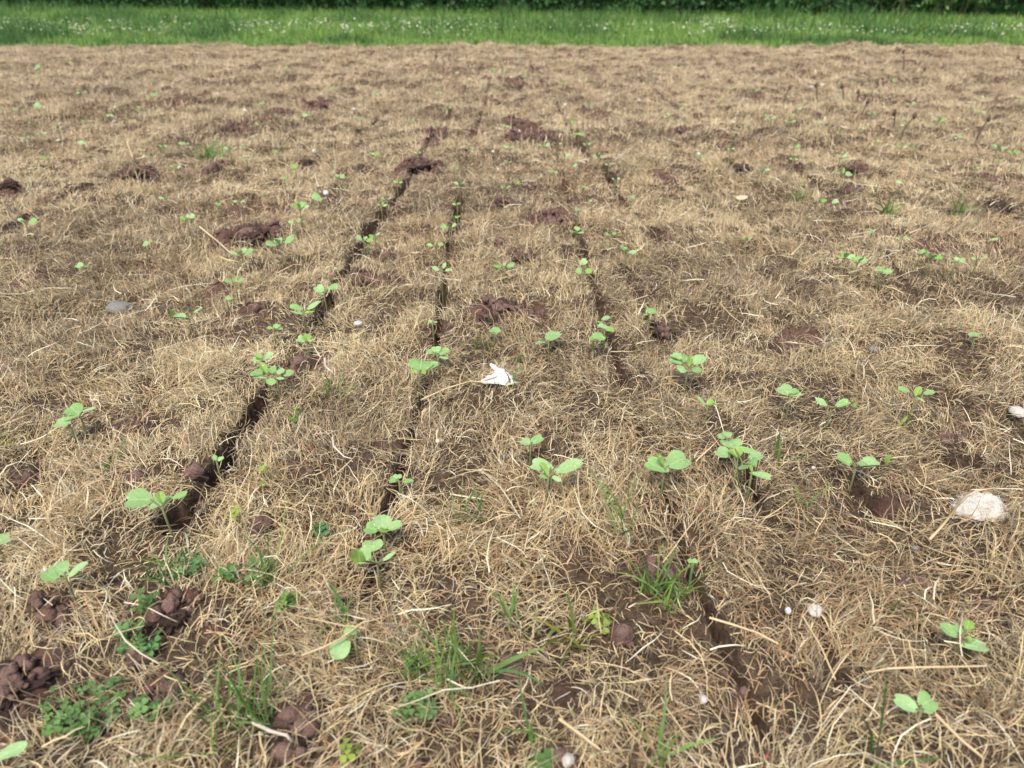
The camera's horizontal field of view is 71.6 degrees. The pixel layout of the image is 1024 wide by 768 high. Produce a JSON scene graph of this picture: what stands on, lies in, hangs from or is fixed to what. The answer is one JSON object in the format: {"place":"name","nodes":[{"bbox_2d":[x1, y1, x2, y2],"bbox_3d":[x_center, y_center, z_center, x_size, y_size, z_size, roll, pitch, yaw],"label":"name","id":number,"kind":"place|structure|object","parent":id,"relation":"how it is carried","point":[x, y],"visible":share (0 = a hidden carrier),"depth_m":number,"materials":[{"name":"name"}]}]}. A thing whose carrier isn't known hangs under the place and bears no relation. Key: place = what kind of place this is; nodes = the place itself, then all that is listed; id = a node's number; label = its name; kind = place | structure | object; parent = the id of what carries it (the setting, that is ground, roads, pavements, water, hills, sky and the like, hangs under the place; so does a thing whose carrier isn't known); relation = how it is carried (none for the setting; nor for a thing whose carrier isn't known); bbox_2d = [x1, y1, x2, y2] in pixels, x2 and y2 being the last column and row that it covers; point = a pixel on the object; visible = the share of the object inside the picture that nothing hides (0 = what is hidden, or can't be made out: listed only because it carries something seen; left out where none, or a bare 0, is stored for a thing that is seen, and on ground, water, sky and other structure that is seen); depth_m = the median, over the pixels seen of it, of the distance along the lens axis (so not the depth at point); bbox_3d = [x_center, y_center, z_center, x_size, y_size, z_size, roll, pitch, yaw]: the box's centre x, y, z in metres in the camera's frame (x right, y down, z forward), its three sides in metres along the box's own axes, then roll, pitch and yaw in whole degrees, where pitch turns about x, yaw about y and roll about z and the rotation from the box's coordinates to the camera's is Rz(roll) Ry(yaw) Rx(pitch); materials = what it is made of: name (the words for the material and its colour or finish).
{"place":"outdoors","nodes":[
{"label":"outdoors","id":0,"kind":"place"},
{"bbox_2d":[0,14,1023,767],"bbox_3d":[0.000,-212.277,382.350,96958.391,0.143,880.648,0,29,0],"label":"ground","id":1,"kind":"structure","parent":0,"point":[876,504],"depth_m":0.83,"materials":[{"name":"plant"}]},
{"bbox_2d":[0,533,10,565],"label":"seedling","id":2,"kind":"object","parent":1,"relation":"on","point":[3,536],"visible":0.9,"depth_m":0.64,"materials":[{"name":"green plant"}]},
{"bbox_2d":[0,180,18,188],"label":"soil clod","id":3,"kind":"object","parent":1,"relation":"on","point":[13,184],"visible":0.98,"depth_m":1.85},
{"bbox_2d":[0,741,27,759],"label":"seedling","id":4,"kind":"object","parent":1,"relation":"on","point":[13,749],"visible":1,"depth_m":0.47,"materials":[{"name":"green plant"}]},
{"bbox_2d":[0,463,52,498],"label":"soil clod","id":5,"kind":"object","parent":1,"relation":"on","point":[4,490],"visible":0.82,"depth_m":0.74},
{"bbox_2d":[0,656,59,728],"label":"soil clod","id":6,"kind":"object","parent":1,"relation":"on","point":[7,707],"visible":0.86,"depth_m":0.52,"materials":[{"name":"soil"}]},
{"bbox_2d":[40,561,87,604],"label":"seedling","id":7,"kind":"object","parent":1,"relation":"on","point":[51,573],"visible":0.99,"depth_m":0.59,"materials":[{"name":"green plant"}]},
{"bbox_2d":[53,417,77,443],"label":"seedling","id":8,"kind":"object","parent":1,"relation":"on","point":[60,422],"visible":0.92,"depth_m":0.81,"materials":[{"name":"green plant"}]},
{"bbox_2d":[63,403,95,438],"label":"seedling","id":9,"kind":"object","parent":1,"relation":"on","point":[74,410],"visible":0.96,"depth_m":0.82,"materials":[{"name":"green plant"}]},
{"bbox_2d":[37,676,129,749],"bbox_3d":[-0.310,0.243,0.520,0.064,0.043,0.058,0,29,0],"label":"clover plant","id":10,"kind":"object","parent":1,"relation":"on","point":[56,726],"visible":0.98,"depth_m":0.51,"materials":[{"name":"plant"}]},
{"bbox_2d":[105,301,132,314],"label":"stone","id":11,"kind":"object","parent":1,"relation":"on","point":[114,306],"visible":0.87,"depth_m":1.19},
{"bbox_2d":[111,167,148,180],"bbox_3d":[-1.033,-0.567,1.931,0.081,0.040,0.098,20,35,31],"label":"soil clod","id":12,"kind":"object","parent":1,"relation":"on","point":[122,176],"visible":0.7,"depth_m":1.91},
{"bbox_2d":[113,618,163,658],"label":"clover plant","id":13,"kind":"object","parent":1,"relation":"on","point":[152,645],"visible":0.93,"depth_m":0.56,"materials":[{"name":"plant"}]},
{"bbox_2d":[130,588,158,619],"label":"clover plant","id":14,"kind":"object","parent":1,"relation":"on","point":[149,600],"visible":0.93,"depth_m":0.58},
{"bbox_2d":[128,693,173,725],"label":"clover plant","id":15,"kind":"object","parent":1,"relation":"on","point":[143,707],"visible":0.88,"depth_m":0.51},
{"bbox_2d":[124,488,186,534],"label":"seedling","id":16,"kind":"object","parent":1,"relation":"on","point":[138,497],"visible":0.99,"depth_m":0.67,"materials":[{"name":"green plant"}]},
{"bbox_2d":[118,532,200,596],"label":"grass tuft","id":17,"kind":"object","parent":1,"relation":"on","point":[160,566],"visible":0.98,"depth_m":0.62,"materials":[{"name":"plant"}]},
{"bbox_2d":[151,598,196,634],"bbox_3d":[-0.281,0.191,0.588,0.038,0.017,0.042,-4,29,-7],"label":"soil clod","id":18,"kind":"object","parent":1,"relation":"on","point":[168,624],"visible":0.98,"depth_m":0.58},
{"bbox_2d":[170,308,201,334],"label":"seedling","id":19,"kind":"object","parent":1,"relation":"on","point":[180,316],"visible":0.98,"depth_m":1.08,"materials":[{"name":"green plant"}]},
{"bbox_2d":[172,555,207,583],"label":"clover plant","id":20,"kind":"object","parent":1,"relation":"on","point":[194,561],"visible":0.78,"depth_m":0.62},
{"bbox_2d":[123,599,297,765],"bbox_3d":[-0.207,0.212,0.497,0.115,0.073,0.093,-11,31,-19],"label":"grass tuft","id":21,"kind":"object","parent":1,"relation":"on","point":[238,695],"visible":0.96,"depth_m":0.50,"materials":[{"name":"plant"}]},
{"bbox_2d":[191,135,234,162],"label":"grass tuft","id":22,"kind":"object","parent":1,"relation":"on","point":[207,153],"visible":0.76,"depth_m":2.20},
{"bbox_2d":[212,562,237,586],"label":"clover plant","id":23,"kind":"object","parent":1,"relation":"on","point":[230,567],"visible":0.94,"depth_m":0.61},
{"bbox_2d":[229,247,252,273],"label":"seedling","id":24,"kind":"object","parent":1,"relation":"on","point":[243,250],"visible":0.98,"depth_m":1.32,"materials":[{"name":"green plant"}]},
{"bbox_2d":[227,225,270,248],"bbox_3d":[-0.543,-0.300,1.470,0.087,0.053,0.104,3,29,6],"label":"soil clod","id":25,"kind":"object","parent":1,"relation":"on","point":[251,237],"visible":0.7,"depth_m":1.45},
{"bbox_2d":[244,555,274,587],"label":"clover plant","id":26,"kind":"object","parent":1,"relation":"on","point":[252,572],"visible":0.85,"depth_m":0.63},
{"bbox_2d":[251,352,272,374],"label":"seedling","id":27,"kind":"object","parent":1,"relation":"on","point":[259,355],"visible":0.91,"depth_m":0.95,"materials":[{"name":"green plant"}]},
{"bbox_2d":[250,362,275,396],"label":"seedling","id":28,"kind":"object","parent":1,"relation":"on","point":[257,373],"visible":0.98,"depth_m":0.89,"materials":[{"name":"green plant"}]},
{"bbox_2d":[176,494,351,591],"bbox_3d":[-0.221,0.137,0.626,0.069,0.082,0.140,25,37,37],"label":"grass tuft","id":29,"kind":"object","parent":1,"relation":"on","point":[264,562],"visible":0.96,"depth_m":0.63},
{"bbox_2d":[252,721,292,742],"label":"twig","id":30,"kind":"object","parent":1,"relation":"on","point":[266,729],"visible":1,"depth_m":0.47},
{"bbox_2d":[261,732,297,767],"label":"soil clod","id":31,"kind":"object","parent":1,"relation":"on","point":[274,760],"visible":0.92,"depth_m":0.48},
{"bbox_2d":[265,235,294,267],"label":"seedling","id":32,"kind":"object","parent":1,"relation":"on","point":[289,239],"visible":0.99,"depth_m":1.33,"materials":[{"name":"green plant"}]},
{"bbox_2d":[267,366,293,397],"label":"seedling","id":33,"kind":"object","parent":1,"relation":"on","point":[272,369],"visible":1,"depth_m":0.88,"materials":[{"name":"green plant"}]},
{"bbox_2d":[273,590,299,618],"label":"clover plant","id":34,"kind":"object","parent":1,"relation":"on","point":[287,600],"visible":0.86,"depth_m":0.59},
{"bbox_2d":[292,201,308,227],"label":"seedling","id":35,"kind":"object","parent":1,"relation":"on","point":[298,205],"visible":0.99,"depth_m":1.50,"materials":[{"name":"green plant"}]},
{"bbox_2d":[281,357,320,372],"bbox_3d":[-0.288,-0.020,0.974,0.057,0.021,0.063,-9,30,-16],"label":"soil clod","id":36,"kind":"object","parent":1,"relation":"on","point":[312,361],"visible":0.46,"depth_m":0.97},
{"bbox_2d":[285,720,320,746],"bbox_3d":[-0.147,0.246,0.502,0.025,0.014,0.030,-7,30,-12],"label":"soil clod","id":37,"kind":"object","parent":1,"relation":"on","point":[302,741],"visible":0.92,"depth_m":0.49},
{"bbox_2d":[296,334,313,357],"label":"seedling","id":38,"kind":"object","parent":1,"relation":"on","point":[306,338],"visible":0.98,"depth_m":1.02,"materials":[{"name":"green plant"}]},
{"bbox_2d":[290,301,320,332],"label":"seedling","id":39,"kind":"object","parent":1,"relation":"on","point":[298,308],"visible":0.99,"depth_m":1.08,"materials":[{"name":"green plant"}]},
{"bbox_2d":[314,522,330,544],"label":"clover plant","id":40,"kind":"object","parent":1,"relation":"on","point":[324,533],"visible":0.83,"depth_m":0.69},
{"bbox_2d":[313,283,338,313],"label":"seedling","id":41,"kind":"object","parent":1,"relation":"on","point":[319,288],"visible":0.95,"depth_m":1.14,"materials":[{"name":"green plant"}]},
{"bbox_2d":[299,580,352,638],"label":"grass tuft","id":42,"kind":"object","parent":1,"relation":"on","point":[339,601],"visible":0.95,"depth_m":0.58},
{"bbox_2d":[312,373,360,399],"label":"grass tuft","id":43,"kind":"object","parent":1,"relation":"on","point":[327,383],"visible":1,"depth_m":0.89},
{"bbox_2d":[301,617,382,656],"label":"straw stalk","id":44,"kind":"object","parent":1,"relation":"on","point":[328,644],"visible":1,"depth_m":0.54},
{"bbox_2d":[329,625,359,662],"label":"seedling","id":45,"kind":"object","parent":1,"relation":"on","point":[341,647],"visible":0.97,"depth_m":0.55,"materials":[{"name":"green plant"}]},
{"bbox_2d":[339,738,362,762],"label":"clover plant","id":46,"kind":"object","parent":1,"relation":"on","point":[347,749],"visible":1,"depth_m":0.47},
{"bbox_2d":[350,539,395,589],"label":"seedling","id":47,"kind":"object","parent":1,"relation":"on","point":[361,555],"visible":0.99,"depth_m":0.62,"materials":[{"name":"green plant"}]},
{"bbox_2d":[364,514,401,555],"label":"seedling","id":48,"kind":"object","parent":1,"relation":"on","point":[381,523],"visible":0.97,"depth_m":0.66,"materials":[{"name":"green plant"}]},
{"bbox_2d":[389,474,412,498],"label":"seedling","id":49,"kind":"object","parent":1,"relation":"on","point":[394,478],"visible":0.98,"depth_m":0.72,"materials":[{"name":"green plant"}]},
{"bbox_2d":[392,688,438,735],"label":"clover plant","id":50,"kind":"object","parent":1,"relation":"on","point":[417,695],"visible":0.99,"depth_m":0.51,"materials":[{"name":"plant"}]},
{"bbox_2d":[403,161,435,168],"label":"soil clod","id":51,"kind":"object","parent":1,"relation":"on","point":[413,165],"visible":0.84,"depth_m":2.05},
{"bbox_2d":[408,358,438,410],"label":"seedling","id":52,"kind":"object","parent":1,"relation":"on","point":[422,367],"visible":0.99,"depth_m":0.92,"materials":[{"name":"green plant"}]},
{"bbox_2d":[426,346,449,375],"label":"seedling","id":53,"kind":"object","parent":1,"relation":"on","point":[435,350],"visible":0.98,"depth_m":0.95,"materials":[{"name":"green plant"}]},
{"bbox_2d":[432,262,452,307],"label":"seedling","id":54,"kind":"object","parent":1,"relation":"on","point":[435,268],"visible":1,"depth_m":1.20,"materials":[{"name":"green plant"}]},
{"bbox_2d":[377,618,521,734],"bbox_3d":[-0.047,0.205,0.544,0.104,0.048,0.078,22,36,34],"label":"grass tuft","id":55,"kind":"object","parent":1,"relation":"on","point":[435,668],"visible":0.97,"depth_m":0.54,"materials":[{"name":"plant"}]},
{"bbox_2d":[446,479,497,524],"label":"grass tuft","id":56,"kind":"object","parent":1,"relation":"on","point":[478,508],"visible":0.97,"depth_m":0.69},
{"bbox_2d":[404,606,544,689],"bbox_3d":[-0.032,0.204,0.535,0.126,0.057,0.062,18,34,28],"label":"grass tuft","id":57,"kind":"object","parent":1,"relation":"on","point":[506,662],"visible":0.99,"depth_m":0.54,"materials":[{"name":"plant"}]},
{"bbox_2d":[479,362,515,385],"bbox_3d":[-0.018,-0.012,0.909,0.048,0.027,0.025,0,29,0],"label":"white scrap","id":58,"kind":"object","parent":1,"relation":"on","point":[500,372],"visible":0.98,"depth_m":0.91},
{"bbox_2d":[478,298,529,326],"bbox_3d":[-0.015,-0.110,1.131,0.089,0.031,0.110,14,32,24],"label":"soil clod","id":59,"kind":"object","parent":1,"relation":"on","point":[495,318],"visible":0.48,"depth_m":1.11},
{"bbox_2d":[0,0,1023,19],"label":"hedge","id":60,"kind":"object","parent":1,"relation":"on","point":[1013,6],"visible":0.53,"depth_m":12.24,"materials":[{"name":"green plant"}]},
{"bbox_2d":[0,55,1023,767],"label":"soil crumbs","id":61,"kind":"object","parent":1,"relation":"on","point":[624,633],"visible":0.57,"depth_m":0.66,"materials":[{"name":"soil"}]},
{"bbox_2d":[3,14,1022,39],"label":"daisies","id":62,"kind":"object","parent":1,"relation":"on","point":[482,28],"visible":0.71,"depth_m":7.30,"materials":[{"name":"white plant"}]},
{"bbox_2d":[490,580,562,641],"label":"grass tuft","id":63,"kind":"object","parent":1,"relation":"on","point":[503,604],"visible":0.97,"depth_m":0.59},
{"bbox_2d":[520,434,543,465],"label":"seedling","id":64,"kind":"object","parent":1,"relation":"on","point":[538,438],"visible":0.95,"depth_m":0.78,"materials":[{"name":"green plant"}]},
{"bbox_2d":[511,134,555,144],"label":"soil clod","id":65,"kind":"object","parent":1,"relation":"on","point":[543,139],"visible":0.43,"depth_m":2.40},
{"bbox_2d":[498,669,570,767],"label":"grass tuft","id":66,"kind":"object","parent":1,"relation":"on","point":[530,733],"visible":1,"depth_m":0.51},
{"bbox_2d":[526,748,557,767],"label":"clover plant","id":67,"kind":"object","parent":1,"relation":"on","point":[548,752],"visible":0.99,"depth_m":0.49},
{"bbox_2d":[535,331,561,360],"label":"seedling","id":68,"kind":"object","parent":1,"relation":"on","point":[550,335],"visible":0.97,"depth_m":1.01,"materials":[{"name":"green plant"}]},
{"bbox_2d":[530,458,582,501],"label":"seedling","id":69,"kind":"object","parent":1,"relation":"on","point":[546,467],"visible":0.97,"depth_m":0.71,"materials":[{"name":"green plant"}]},
{"bbox_2d":[561,753,574,766],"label":"stone","id":70,"kind":"object","parent":1,"relation":"on","point":[569,758],"visible":1,"depth_m":0.48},
{"bbox_2d":[537,592,608,668],"bbox_3d":[0.037,0.193,0.576,0.057,0.052,0.070,-14,32,-24],"label":"grass tuft","id":71,"kind":"object","parent":1,"relation":"on","point":[572,630],"visible":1,"depth_m":0.58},
{"bbox_2d":[558,717,599,750],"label":"straw stalk","id":72,"kind":"object","parent":1,"relation":"on","point":[565,723],"visible":1,"depth_m":0.49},
{"bbox_2d":[582,607,611,635],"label":"clover plant","id":73,"kind":"object","parent":1,"relation":"on","point":[595,619],"visible":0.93,"depth_m":0.60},
{"bbox_2d":[589,332,605,359],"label":"seedling","id":74,"kind":"object","parent":1,"relation":"on","point":[597,335],"visible":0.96,"depth_m":0.98,"materials":[{"name":"green plant"}]},
{"bbox_2d":[597,323,613,349],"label":"seedling","id":75,"kind":"object","parent":1,"relation":"on","point":[604,327],"visible":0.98,"depth_m":0.99,"materials":[{"name":"green plant"}]},
{"bbox_2d":[573,462,655,537],"bbox_3d":[0.109,0.108,0.660,0.062,0.085,0.113,-15,32,-24],"label":"grass tuft","id":76,"kind":"object","parent":1,"relation":"on","point":[620,517],"visible":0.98,"depth_m":0.67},
{"bbox_2d":[650,327,679,339],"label":"soil clod","id":77,"kind":"object","parent":1,"relation":"on","point":[655,333],"visible":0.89,"depth_m":1.08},
{"bbox_2d":[613,545,719,616],"bbox_3d":[0.129,0.163,0.608,0.088,0.057,0.069,21,35,33],"label":"grass tuft","id":78,"kind":"object","parent":1,"relation":"on","point":[672,581],"visible":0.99,"depth_m":0.61,"materials":[{"name":"plant"}]},
{"bbox_2d":[644,450,690,496],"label":"seedling","id":79,"kind":"object","parent":1,"relation":"on","point":[676,459],"visible":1,"depth_m":0.73,"materials":[{"name":"green plant"}]},
{"bbox_2d":[620,683,714,767],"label":"grass tuft","id":80,"kind":"object","parent":1,"relation":"on","point":[665,752],"visible":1,"depth_m":0.49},
{"bbox_2d":[668,352,706,392],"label":"seedling","id":81,"kind":"object","parent":1,"relation":"on","point":[678,358],"visible":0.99,"depth_m":0.91,"materials":[{"name":"green plant"}]},
{"bbox_2d":[696,396,720,421],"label":"seedling","id":82,"kind":"object","parent":1,"relation":"on","point":[710,402],"visible":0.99,"depth_m":0.84,"materials":[{"name":"green plant"}]},
{"bbox_2d":[714,438,743,488],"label":"seedling","id":83,"kind":"object","parent":1,"relation":"on","point":[723,451],"visible":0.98,"depth_m":0.74,"materials":[{"name":"green plant"}]},
{"bbox_2d":[709,617,777,644],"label":"straw stalk","id":84,"kind":"object","parent":1,"relation":"on","point":[735,625],"visible":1,"depth_m":0.56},
{"bbox_2d":[732,446,763,487],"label":"seedling","id":85,"kind":"object","parent":1,"relation":"on","point":[754,456],"visible":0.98,"depth_m":0.73,"materials":[{"name":"green plant"}]},
{"bbox_2d":[746,465,770,499],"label":"seedling","id":86,"kind":"object","parent":1,"relation":"on","point":[764,475],"visible":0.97,"depth_m":0.71,"materials":[{"name":"green plant"}]},
{"bbox_2d":[776,384,802,418],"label":"seedling","id":87,"kind":"object","parent":1,"relation":"on","point":[786,389],"visible":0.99,"depth_m":0.85,"materials":[{"name":"green plant"}]},
{"bbox_2d":[773,432,807,465],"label":"grass tuft","id":88,"kind":"object","parent":1,"relation":"on","point":[777,445],"visible":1,"depth_m":0.77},
{"bbox_2d":[771,483,831,513],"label":"grass tuft","id":89,"kind":"object","parent":1,"relation":"on","point":[797,492],"visible":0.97,"depth_m":0.71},
{"bbox_2d":[807,603,821,617],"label":"stone","id":90,"kind":"object","parent":1,"relation":"on","point":[818,608],"visible":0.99,"depth_m":0.59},
{"bbox_2d":[802,616,835,679],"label":"straw stalk","id":91,"kind":"object","parent":1,"relation":"on","point":[809,627],"visible":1,"depth_m":0.54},
{"bbox_2d":[815,398,857,429],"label":"seedling","id":92,"kind":"object","parent":1,"relation":"on","point":[838,404],"visible":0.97,"depth_m":0.84,"materials":[{"name":"green plant"}]},
{"bbox_2d":[836,452,891,490],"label":"seedling","id":93,"kind":"object","parent":1,"relation":"on","point":[865,462],"visible":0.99,"depth_m":0.74,"materials":[{"name":"green plant"}]},
{"bbox_2d":[874,266,891,290],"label":"seedling","id":94,"kind":"object","parent":1,"relation":"on","point":[885,271],"visible":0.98,"depth_m":1.23,"materials":[{"name":"green plant"}]},
{"bbox_2d":[872,192,904,218],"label":"grass tuft","id":95,"kind":"object","parent":1,"relation":"on","point":[887,208],"visible":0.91,"depth_m":1.58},
{"bbox_2d":[853,675,942,767],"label":"grass tuft","id":96,"kind":"object","parent":1,"relation":"on","point":[898,762],"visible":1,"depth_m":0.47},
{"bbox_2d":[893,691,937,738],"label":"seedling","id":97,"kind":"object","parent":1,"relation":"on","point":[927,704],"visible":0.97,"depth_m":0.49,"materials":[{"name":"green plant"}]},
{"bbox_2d":[898,386,934,428],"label":"seedling","id":98,"kind":"object","parent":1,"relation":"on","point":[917,392],"visible":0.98,"depth_m":0.83,"materials":[{"name":"green plant"}]},
{"bbox_2d":[866,665,986,673],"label":"straw stalk","id":99,"kind":"object","parent":1,"relation":"on","point":[911,667],"visible":1,"depth_m":0.51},
{"bbox_2d":[914,0,988,16],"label":"bramble bush","id":100,"kind":"object","parent":1,"relation":"on","point":[947,6],"visible":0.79,"depth_m":10.60,"materials":[{"name":"green plant"}]},
{"bbox_2d":[935,714,982,758],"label":"straw stalk","id":101,"kind":"object","parent":1,"relation":"on","point":[947,726],"visible":1,"depth_m":0.47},
{"bbox_2d":[939,619,988,659],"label":"seedling","id":102,"kind":"object","parent":1,"relation":"on","point":[953,631],"visible":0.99,"depth_m":0.55,"materials":[{"name":"green plant"}]},
{"bbox_2d":[928,487,999,540],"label":"straw stalk","id":103,"kind":"object","parent":1,"relation":"on","point":[931,537],"visible":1,"depth_m":0.64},
{"bbox_2d":[943,188,986,214],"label":"grass tuft","id":104,"kind":"object","parent":1,"relation":"on","point":[960,209],"visible":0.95,"depth_m":1.64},
{"bbox_2d":[947,491,1011,521],"bbox_3d":[0.470,0.128,0.711,0.066,0.040,0.059,0,29,0],"label":"stone","id":105,"kind":"object","parent":1,"relation":"on","point":[968,506],"visible":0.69,"depth_m":0.70,"materials":[{"name":"stone"}]},
{"bbox_2d":[985,199,1015,217],"bbox_3d":[1.145,-0.403,1.677,0.061,0.065,0.057,-19,34,-30],"label":"soil clod","id":106,"kind":"object","parent":1,"relation":"on","point":[1002,203],"visible":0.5,"depth_m":1.66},
{"bbox_2d":[1008,406,1023,417],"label":"stone","id":107,"kind":"object","parent":1,"relation":"on","point":[1015,411],"visible":1,"depth_m":0.85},
{"bbox_2d":[0,0,1023,49],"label":"meadow grass","id":108,"kind":"structure","parent":0,"point":[538,28],"depth_m":7.63,"materials":[{"name":"plant"}]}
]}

